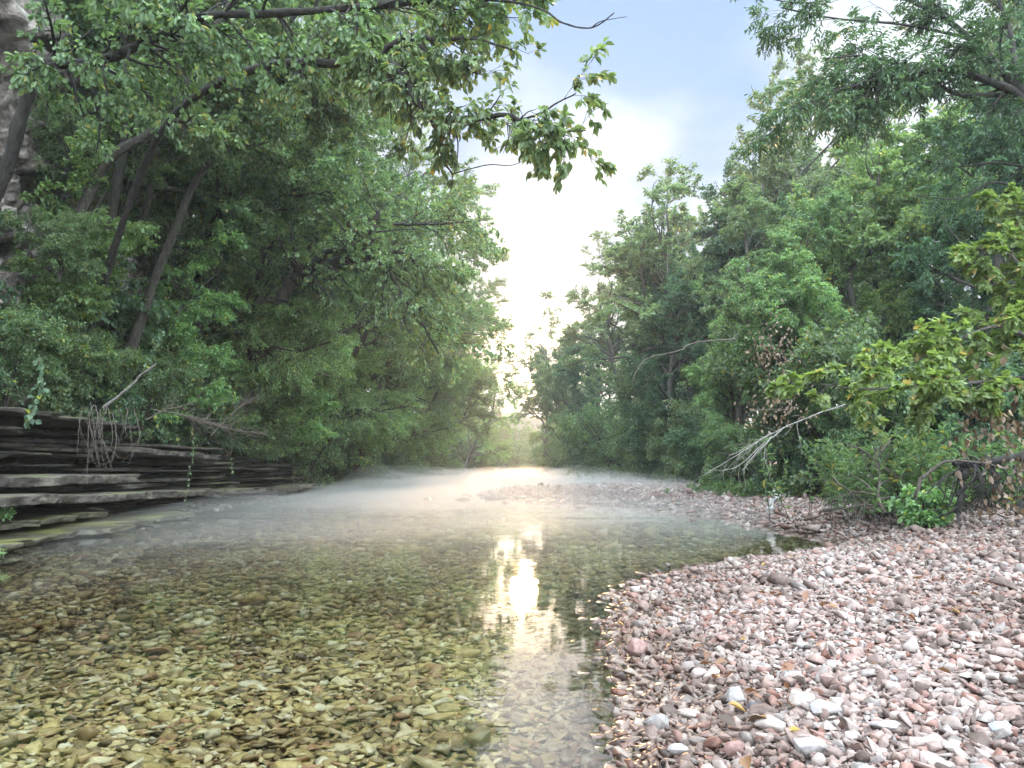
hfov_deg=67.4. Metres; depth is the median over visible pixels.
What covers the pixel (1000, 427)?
dead leaf bunch
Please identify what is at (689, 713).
cobble
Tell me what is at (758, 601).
fallen leaf
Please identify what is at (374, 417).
fine leaved tree
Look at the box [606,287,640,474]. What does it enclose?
broadleaf tree
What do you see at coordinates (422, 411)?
broadleaf tree
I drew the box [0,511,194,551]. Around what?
rock shelf
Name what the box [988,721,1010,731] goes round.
cobble
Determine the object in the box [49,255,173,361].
leafy shrub
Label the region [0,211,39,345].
leafy shrub
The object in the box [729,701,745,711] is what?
fallen leaf
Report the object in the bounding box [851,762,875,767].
cobble
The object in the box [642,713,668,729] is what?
cobble
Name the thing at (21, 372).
leafy shrub
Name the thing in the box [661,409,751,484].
leafy shrub
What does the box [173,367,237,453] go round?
leafy shrub
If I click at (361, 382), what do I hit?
understory tree
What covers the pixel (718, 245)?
broadleaf tree
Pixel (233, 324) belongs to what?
leafy shrub
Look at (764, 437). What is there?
dead branch
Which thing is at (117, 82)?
leafy shrub
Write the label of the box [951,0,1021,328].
broadleaf tree
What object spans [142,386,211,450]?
leafy shrub
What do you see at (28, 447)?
rock ledge
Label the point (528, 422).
broadleaf tree
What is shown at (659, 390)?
broadleaf tree
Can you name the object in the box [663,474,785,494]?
willow herb clump
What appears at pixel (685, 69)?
sky
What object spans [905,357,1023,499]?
leafy shrub
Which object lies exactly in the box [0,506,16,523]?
green bush
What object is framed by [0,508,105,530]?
rock shelf
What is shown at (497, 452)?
fine leaved tree
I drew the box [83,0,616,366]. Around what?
overhanging oak
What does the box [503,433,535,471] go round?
leafy shrub
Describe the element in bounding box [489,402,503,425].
broadleaf tree
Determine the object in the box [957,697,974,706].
cobble
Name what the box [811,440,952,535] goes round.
brush pile
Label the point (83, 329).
leafy shrub
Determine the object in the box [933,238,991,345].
broadleaf tree
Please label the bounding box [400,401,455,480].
leafy shrub
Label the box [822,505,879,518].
driftwood branch
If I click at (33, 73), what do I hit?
overhanging oak
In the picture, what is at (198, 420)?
dry brush
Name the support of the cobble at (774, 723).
on the gravel
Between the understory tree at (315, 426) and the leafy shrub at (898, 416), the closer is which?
the leafy shrub at (898, 416)
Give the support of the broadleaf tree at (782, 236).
on the ground
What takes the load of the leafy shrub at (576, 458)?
on the ground
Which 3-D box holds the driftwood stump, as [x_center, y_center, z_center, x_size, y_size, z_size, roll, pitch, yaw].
[3.994,1.765,11.758,0.219,0.441,0.167,2,-7,-15]
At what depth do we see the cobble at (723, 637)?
3.28 m
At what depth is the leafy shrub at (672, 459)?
28.60 m
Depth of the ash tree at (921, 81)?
8.12 m
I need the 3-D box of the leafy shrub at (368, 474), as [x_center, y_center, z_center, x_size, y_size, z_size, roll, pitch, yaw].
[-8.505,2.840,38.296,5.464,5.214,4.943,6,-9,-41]
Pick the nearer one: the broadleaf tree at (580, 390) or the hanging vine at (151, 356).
the hanging vine at (151, 356)
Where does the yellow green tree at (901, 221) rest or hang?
on the ground
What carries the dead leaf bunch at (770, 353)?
hanging from the leafy shrub at (825, 351)
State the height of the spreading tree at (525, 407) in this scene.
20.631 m
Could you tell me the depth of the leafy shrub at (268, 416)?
24.13 m
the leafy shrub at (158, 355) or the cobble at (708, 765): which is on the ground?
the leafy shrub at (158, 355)
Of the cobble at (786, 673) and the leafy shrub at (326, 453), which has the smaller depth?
the cobble at (786, 673)
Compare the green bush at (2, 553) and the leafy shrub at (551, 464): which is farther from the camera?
the leafy shrub at (551, 464)
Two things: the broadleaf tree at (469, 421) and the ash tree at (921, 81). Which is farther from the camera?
the broadleaf tree at (469, 421)
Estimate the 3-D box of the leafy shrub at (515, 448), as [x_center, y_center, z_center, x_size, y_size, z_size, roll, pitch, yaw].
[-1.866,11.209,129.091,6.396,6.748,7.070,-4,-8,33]
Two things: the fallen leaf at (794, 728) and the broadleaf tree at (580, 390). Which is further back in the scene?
the broadleaf tree at (580, 390)
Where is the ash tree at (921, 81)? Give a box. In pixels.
[730,0,1023,228]
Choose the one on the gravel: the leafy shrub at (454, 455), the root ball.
the root ball
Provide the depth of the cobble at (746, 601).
3.95 m
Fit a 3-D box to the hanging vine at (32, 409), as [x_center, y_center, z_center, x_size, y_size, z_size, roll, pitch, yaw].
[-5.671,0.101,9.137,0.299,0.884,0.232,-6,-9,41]
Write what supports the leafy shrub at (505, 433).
on the ground
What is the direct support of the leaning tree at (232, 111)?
on the bluff face
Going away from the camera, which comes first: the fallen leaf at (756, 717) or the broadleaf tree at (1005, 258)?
the fallen leaf at (756, 717)
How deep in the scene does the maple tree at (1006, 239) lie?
6.69 m
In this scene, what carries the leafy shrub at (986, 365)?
on the ground
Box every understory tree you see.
[1,115,160,430]
[131,219,249,460]
[183,240,299,478]
[258,297,352,481]
[312,317,395,470]
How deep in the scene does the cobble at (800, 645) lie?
3.04 m
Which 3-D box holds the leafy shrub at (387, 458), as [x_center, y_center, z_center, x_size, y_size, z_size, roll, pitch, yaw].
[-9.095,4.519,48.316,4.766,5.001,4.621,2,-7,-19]
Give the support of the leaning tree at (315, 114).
on the ground
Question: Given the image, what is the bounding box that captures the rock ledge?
[0,407,432,519]
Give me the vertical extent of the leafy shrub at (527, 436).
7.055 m
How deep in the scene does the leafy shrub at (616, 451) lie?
40.08 m
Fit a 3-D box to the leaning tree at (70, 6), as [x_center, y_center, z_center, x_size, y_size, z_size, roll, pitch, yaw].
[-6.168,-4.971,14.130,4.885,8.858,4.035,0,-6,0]
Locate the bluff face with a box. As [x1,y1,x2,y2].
[0,0,193,469]
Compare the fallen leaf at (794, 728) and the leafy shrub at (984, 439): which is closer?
the fallen leaf at (794, 728)
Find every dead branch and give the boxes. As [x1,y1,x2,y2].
[102,363,156,408]
[632,339,735,381]
[692,404,844,488]
[825,441,904,486]
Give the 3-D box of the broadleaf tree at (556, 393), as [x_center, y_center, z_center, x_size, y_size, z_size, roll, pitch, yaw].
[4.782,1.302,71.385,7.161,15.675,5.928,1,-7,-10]
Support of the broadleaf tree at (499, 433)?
on the ground
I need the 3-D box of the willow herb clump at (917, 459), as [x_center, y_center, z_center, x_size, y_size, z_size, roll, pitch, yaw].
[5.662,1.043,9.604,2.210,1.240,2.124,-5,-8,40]
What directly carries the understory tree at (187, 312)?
on the rock ledge
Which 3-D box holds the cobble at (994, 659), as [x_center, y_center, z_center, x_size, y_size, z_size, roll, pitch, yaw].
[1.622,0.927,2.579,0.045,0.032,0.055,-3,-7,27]
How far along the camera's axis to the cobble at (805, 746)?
1.94 m
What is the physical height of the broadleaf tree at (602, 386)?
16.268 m
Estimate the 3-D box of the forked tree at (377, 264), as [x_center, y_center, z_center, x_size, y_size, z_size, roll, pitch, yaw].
[-3.269,-2.601,18.453,6.823,5.577,3.190,-3,-7,24]
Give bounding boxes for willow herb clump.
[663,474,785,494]
[714,478,821,497]
[755,421,1021,524]
[776,435,955,509]
[854,424,1023,517]
[859,421,1023,511]
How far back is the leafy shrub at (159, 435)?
16.05 m
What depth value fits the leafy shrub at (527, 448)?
133.92 m
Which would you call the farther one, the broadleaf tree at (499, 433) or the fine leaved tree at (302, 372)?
the broadleaf tree at (499, 433)
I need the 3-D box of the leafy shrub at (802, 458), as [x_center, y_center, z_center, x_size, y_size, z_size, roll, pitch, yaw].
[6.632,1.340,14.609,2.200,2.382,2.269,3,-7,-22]
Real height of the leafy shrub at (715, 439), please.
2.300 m
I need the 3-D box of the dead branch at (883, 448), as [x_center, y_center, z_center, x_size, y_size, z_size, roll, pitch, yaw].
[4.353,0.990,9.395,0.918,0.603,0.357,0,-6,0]
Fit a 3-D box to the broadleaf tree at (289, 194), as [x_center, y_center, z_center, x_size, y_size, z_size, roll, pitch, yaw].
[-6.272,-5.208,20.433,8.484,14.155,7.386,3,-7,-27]
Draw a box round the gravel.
[480,479,1023,767]
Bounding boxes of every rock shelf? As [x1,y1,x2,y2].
[0,474,140,487]
[0,487,272,506]
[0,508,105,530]
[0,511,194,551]
[88,446,220,460]
[243,483,320,493]
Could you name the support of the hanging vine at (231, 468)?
hanging from the rock ledge
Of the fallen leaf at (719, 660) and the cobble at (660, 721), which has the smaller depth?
the cobble at (660, 721)
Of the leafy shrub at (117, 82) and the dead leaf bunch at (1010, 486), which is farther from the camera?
the leafy shrub at (117, 82)
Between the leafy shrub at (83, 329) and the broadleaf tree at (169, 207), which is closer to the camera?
the leafy shrub at (83, 329)
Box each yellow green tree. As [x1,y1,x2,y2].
[677,251,756,473]
[681,285,746,433]
[742,247,876,432]
[778,59,1005,373]
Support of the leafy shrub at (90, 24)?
on the bluff face
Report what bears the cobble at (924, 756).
on the gravel
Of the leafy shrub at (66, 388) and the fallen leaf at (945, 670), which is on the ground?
the fallen leaf at (945, 670)
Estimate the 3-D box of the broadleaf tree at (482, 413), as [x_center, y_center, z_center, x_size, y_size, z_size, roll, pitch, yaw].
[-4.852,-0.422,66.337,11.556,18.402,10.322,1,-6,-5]
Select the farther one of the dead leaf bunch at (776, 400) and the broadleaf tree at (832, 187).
the broadleaf tree at (832, 187)
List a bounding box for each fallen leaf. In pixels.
[692,643,702,647]
[714,658,726,665]
[717,713,736,726]
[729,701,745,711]
[739,755,750,767]
[749,714,766,720]
[756,599,764,604]
[785,726,799,732]
[938,667,950,673]
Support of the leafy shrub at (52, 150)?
on the bluff face
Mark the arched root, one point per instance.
(923, 476)
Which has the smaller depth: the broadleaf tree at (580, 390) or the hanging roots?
the hanging roots
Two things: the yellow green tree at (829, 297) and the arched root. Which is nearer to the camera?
the arched root
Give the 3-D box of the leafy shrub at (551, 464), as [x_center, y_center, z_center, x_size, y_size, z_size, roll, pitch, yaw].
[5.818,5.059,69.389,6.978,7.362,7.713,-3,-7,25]
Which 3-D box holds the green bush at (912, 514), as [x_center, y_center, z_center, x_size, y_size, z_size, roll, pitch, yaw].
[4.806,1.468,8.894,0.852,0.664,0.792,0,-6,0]
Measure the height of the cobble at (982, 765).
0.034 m
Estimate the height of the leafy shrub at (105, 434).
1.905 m
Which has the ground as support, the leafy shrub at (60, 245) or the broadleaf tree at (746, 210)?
the broadleaf tree at (746, 210)
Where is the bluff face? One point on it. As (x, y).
(13, 17)
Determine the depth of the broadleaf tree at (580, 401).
59.91 m
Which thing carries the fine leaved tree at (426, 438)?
on the ground
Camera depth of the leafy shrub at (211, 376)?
18.40 m
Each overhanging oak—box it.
[0,0,626,202]
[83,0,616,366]
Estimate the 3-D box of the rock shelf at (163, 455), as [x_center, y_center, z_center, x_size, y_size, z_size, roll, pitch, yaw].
[-7.478,1.467,15.929,1.860,0.190,5.079,0,-6,-4]
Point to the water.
(397, 528)
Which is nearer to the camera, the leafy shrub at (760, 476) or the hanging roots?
the hanging roots
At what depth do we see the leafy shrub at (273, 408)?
27.09 m
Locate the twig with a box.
[681,599,704,602]
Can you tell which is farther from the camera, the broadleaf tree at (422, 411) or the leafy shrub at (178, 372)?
the broadleaf tree at (422, 411)
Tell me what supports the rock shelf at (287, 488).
on the rock ledge
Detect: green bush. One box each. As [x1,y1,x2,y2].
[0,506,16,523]
[0,548,7,559]
[882,482,967,528]
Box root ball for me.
[917,448,1023,528]
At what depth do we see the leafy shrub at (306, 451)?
27.64 m
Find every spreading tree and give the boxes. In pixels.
[496,306,576,477]
[539,230,652,480]
[556,155,747,480]
[680,38,899,327]
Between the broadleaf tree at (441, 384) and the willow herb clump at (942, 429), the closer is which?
the willow herb clump at (942, 429)
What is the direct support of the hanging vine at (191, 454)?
hanging from the rock ledge
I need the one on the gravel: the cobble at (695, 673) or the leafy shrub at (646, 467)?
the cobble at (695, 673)
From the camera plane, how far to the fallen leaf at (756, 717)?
2.18 m
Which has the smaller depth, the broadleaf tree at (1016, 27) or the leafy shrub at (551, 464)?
the broadleaf tree at (1016, 27)
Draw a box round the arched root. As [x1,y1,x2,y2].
[913,459,998,499]
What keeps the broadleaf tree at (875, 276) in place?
on the ground
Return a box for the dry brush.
[147,382,275,444]
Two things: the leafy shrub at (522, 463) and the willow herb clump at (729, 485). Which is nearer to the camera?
the willow herb clump at (729, 485)
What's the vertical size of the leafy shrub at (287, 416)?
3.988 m
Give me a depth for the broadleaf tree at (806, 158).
33.81 m
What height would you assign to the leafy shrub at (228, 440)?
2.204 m
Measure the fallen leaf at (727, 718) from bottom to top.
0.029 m
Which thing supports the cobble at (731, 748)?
on the gravel
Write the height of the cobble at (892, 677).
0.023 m
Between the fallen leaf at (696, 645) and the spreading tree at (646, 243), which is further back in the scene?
the spreading tree at (646, 243)
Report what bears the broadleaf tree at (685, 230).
on the ground
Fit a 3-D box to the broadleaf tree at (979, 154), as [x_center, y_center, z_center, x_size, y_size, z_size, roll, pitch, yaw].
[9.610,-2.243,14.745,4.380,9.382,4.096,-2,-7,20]
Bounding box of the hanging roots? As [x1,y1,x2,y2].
[77,402,148,489]
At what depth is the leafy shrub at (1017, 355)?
13.00 m
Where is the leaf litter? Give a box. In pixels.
[641,540,1023,721]
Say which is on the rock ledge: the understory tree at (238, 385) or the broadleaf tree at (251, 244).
the understory tree at (238, 385)
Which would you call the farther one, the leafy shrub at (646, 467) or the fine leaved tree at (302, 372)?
the leafy shrub at (646, 467)
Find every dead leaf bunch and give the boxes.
[733,380,817,441]
[744,300,809,382]
[929,344,1023,486]
[948,421,1023,528]
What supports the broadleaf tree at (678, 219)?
on the ground
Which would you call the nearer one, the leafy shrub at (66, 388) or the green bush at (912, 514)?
the green bush at (912, 514)
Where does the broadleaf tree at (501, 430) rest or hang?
on the ground
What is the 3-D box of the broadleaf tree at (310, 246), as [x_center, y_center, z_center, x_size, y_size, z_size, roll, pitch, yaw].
[-7.880,-6.468,26.229,8.099,19.008,7.947,4,-7,-30]
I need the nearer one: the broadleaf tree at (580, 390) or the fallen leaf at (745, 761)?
the fallen leaf at (745, 761)
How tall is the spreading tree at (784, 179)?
18.251 m
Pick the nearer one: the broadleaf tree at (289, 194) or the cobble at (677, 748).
the cobble at (677, 748)
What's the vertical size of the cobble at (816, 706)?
0.045 m
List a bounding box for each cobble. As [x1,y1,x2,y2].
[626,638,650,656]
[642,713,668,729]
[667,743,688,755]
[679,708,700,719]
[690,668,706,678]
[700,763,713,767]
[714,634,730,640]
[723,740,744,756]
[725,686,744,701]
[742,600,753,603]
[745,702,759,708]
[750,663,770,671]
[753,714,786,732]
[784,671,801,675]
[792,642,805,648]
[793,736,826,757]
[809,699,842,715]
[842,653,859,662]
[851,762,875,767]
[868,720,898,729]
[890,675,908,680]
[919,751,944,763]
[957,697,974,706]
[970,763,991,767]
[988,654,1002,663]
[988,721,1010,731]
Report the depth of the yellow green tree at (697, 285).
30.65 m
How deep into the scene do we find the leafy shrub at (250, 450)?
21.95 m
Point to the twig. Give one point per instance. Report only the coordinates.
(697, 601)
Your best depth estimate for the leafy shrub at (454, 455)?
84.28 m
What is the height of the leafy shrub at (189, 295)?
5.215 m
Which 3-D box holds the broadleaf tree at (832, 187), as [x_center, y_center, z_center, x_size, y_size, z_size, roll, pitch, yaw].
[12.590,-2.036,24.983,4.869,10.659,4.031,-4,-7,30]
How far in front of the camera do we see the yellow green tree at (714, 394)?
22.49 m
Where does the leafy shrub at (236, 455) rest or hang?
on the rock ledge
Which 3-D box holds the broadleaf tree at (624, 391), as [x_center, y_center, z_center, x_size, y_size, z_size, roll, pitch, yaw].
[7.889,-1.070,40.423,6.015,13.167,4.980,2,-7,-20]
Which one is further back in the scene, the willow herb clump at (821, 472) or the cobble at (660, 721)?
the willow herb clump at (821, 472)
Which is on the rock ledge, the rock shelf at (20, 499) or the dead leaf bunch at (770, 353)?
the rock shelf at (20, 499)
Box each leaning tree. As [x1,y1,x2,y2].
[39,0,277,326]
[45,0,331,304]
[124,0,402,354]
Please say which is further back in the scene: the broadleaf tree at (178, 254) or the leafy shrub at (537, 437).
the leafy shrub at (537, 437)
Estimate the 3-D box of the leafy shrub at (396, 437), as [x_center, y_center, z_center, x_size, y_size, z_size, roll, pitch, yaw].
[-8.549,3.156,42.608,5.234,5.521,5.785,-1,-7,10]
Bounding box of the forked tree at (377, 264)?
[265,155,509,388]
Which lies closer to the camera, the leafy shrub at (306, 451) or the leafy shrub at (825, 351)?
the leafy shrub at (825, 351)
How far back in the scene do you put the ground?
3.99 m
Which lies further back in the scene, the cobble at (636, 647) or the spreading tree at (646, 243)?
the spreading tree at (646, 243)
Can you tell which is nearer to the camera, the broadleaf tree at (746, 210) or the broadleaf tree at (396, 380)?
the broadleaf tree at (746, 210)
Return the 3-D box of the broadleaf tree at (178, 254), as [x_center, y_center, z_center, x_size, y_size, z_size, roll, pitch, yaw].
[-8.488,-5.268,16.740,6.512,11.968,6.181,1,-7,-11]
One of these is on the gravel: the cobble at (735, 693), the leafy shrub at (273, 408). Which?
the cobble at (735, 693)
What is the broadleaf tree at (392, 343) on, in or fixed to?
on the rock ledge
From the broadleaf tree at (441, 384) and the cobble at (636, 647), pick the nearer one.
the cobble at (636, 647)
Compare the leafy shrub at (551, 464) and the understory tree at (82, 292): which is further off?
the leafy shrub at (551, 464)
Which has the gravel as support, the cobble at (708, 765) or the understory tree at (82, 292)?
the cobble at (708, 765)
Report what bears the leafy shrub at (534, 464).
on the ground
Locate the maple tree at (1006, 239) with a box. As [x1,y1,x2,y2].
[764,171,1023,445]
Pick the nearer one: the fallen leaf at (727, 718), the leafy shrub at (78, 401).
the fallen leaf at (727, 718)
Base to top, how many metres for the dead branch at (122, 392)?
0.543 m
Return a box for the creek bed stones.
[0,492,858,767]
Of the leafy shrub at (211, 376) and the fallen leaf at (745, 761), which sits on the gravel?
the fallen leaf at (745, 761)
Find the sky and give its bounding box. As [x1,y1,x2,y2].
[193,0,1000,420]
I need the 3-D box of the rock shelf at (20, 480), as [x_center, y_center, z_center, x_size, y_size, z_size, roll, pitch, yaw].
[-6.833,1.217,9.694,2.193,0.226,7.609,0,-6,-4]
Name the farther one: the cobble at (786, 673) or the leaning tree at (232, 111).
the leaning tree at (232, 111)
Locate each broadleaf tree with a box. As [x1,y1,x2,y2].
[33,2,277,330]
[119,0,444,366]
[149,140,210,214]
[183,5,401,457]
[192,212,281,324]
[227,1,484,470]
[309,118,474,486]
[339,250,501,480]
[351,173,520,444]
[417,273,524,478]
[420,296,506,459]
[466,406,501,462]
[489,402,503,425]
[497,428,503,471]
[519,421,531,440]
[529,314,601,477]
[551,367,601,474]
[552,300,637,478]
[584,354,636,473]
[602,241,708,480]
[605,202,719,418]
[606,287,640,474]
[617,243,718,482]
[647,205,715,448]
[664,186,757,477]
[690,156,808,480]
[692,174,841,478]
[719,186,853,494]
[736,85,871,286]
[818,177,978,334]
[838,201,935,419]
[860,88,1023,378]
[888,0,1023,380]
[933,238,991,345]
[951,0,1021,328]
[964,0,1023,316]
[970,253,1013,340]
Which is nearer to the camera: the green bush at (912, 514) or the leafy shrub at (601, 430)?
the green bush at (912, 514)
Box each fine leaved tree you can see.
[167,19,418,453]
[307,209,477,443]
[364,253,501,460]
[461,356,529,476]
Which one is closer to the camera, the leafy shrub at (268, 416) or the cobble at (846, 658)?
the cobble at (846, 658)
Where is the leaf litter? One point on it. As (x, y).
(787, 666)
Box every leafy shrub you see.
[0,200,109,285]
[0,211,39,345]
[0,296,70,406]
[0,301,137,426]
[0,311,18,406]
[0,315,18,388]
[2,303,100,418]
[27,95,109,193]
[36,178,124,364]
[48,0,142,54]
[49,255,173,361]
[66,370,108,441]
[67,351,146,435]
[95,327,209,443]
[100,57,166,120]
[109,333,181,444]
[119,317,225,445]
[125,267,188,397]
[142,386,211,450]
[161,296,251,415]
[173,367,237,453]
[178,287,256,390]
[179,380,248,453]
[209,374,275,457]
[220,394,266,462]
[229,364,313,462]
[252,354,312,461]
[255,339,286,463]
[259,379,322,463]
[261,405,365,491]
[283,415,365,488]
[321,389,391,486]
[338,395,411,484]
[372,437,403,483]
[381,401,428,481]
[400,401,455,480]
[407,408,464,478]
[443,436,467,477]
[453,418,500,476]
[493,434,523,469]
[498,423,527,446]
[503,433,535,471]
[505,448,534,474]
[513,424,542,445]
[519,448,549,474]
[525,440,554,457]
[527,422,579,476]
[536,400,604,478]
[557,394,641,481]
[558,415,612,481]
[609,396,691,479]
[618,415,696,481]
[644,379,750,484]
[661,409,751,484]
[689,407,774,490]
[707,302,923,496]
[742,407,822,495]
[782,406,906,493]
[822,339,967,498]
[860,325,1023,499]
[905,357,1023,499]
[928,409,1023,500]
[963,348,1023,380]
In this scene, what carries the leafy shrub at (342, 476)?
on the ground
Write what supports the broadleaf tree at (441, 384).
on the ground
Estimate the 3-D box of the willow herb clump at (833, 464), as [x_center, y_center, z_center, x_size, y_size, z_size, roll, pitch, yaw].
[4.797,1.119,9.877,3.334,1.272,1.613,1,-7,-11]
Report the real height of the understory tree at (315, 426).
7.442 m
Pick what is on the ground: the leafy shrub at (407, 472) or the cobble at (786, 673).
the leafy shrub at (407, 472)
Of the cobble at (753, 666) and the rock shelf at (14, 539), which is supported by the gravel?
the cobble at (753, 666)
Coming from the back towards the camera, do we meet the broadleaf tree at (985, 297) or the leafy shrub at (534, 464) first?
the leafy shrub at (534, 464)
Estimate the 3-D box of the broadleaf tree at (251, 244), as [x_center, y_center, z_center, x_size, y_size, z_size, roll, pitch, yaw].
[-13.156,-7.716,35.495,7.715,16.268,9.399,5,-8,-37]
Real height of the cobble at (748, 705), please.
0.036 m
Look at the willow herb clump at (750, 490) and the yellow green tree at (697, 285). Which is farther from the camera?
the yellow green tree at (697, 285)
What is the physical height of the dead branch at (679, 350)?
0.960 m
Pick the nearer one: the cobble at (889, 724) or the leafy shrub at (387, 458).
the cobble at (889, 724)
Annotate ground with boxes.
[0,391,1023,767]
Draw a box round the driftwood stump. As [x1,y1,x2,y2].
[766,485,780,513]
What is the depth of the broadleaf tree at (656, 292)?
36.82 m
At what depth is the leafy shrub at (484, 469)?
98.90 m
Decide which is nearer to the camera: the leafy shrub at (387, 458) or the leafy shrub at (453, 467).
the leafy shrub at (387, 458)
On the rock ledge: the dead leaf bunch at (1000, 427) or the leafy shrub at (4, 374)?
the leafy shrub at (4, 374)
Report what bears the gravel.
on the ground
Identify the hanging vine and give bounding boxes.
[24,357,49,428]
[143,331,164,380]
[181,424,195,509]
[228,443,233,473]
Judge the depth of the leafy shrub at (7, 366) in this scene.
11.37 m
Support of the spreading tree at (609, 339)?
on the ground
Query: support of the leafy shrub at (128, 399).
on the rock ledge
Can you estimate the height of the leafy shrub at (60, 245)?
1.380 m

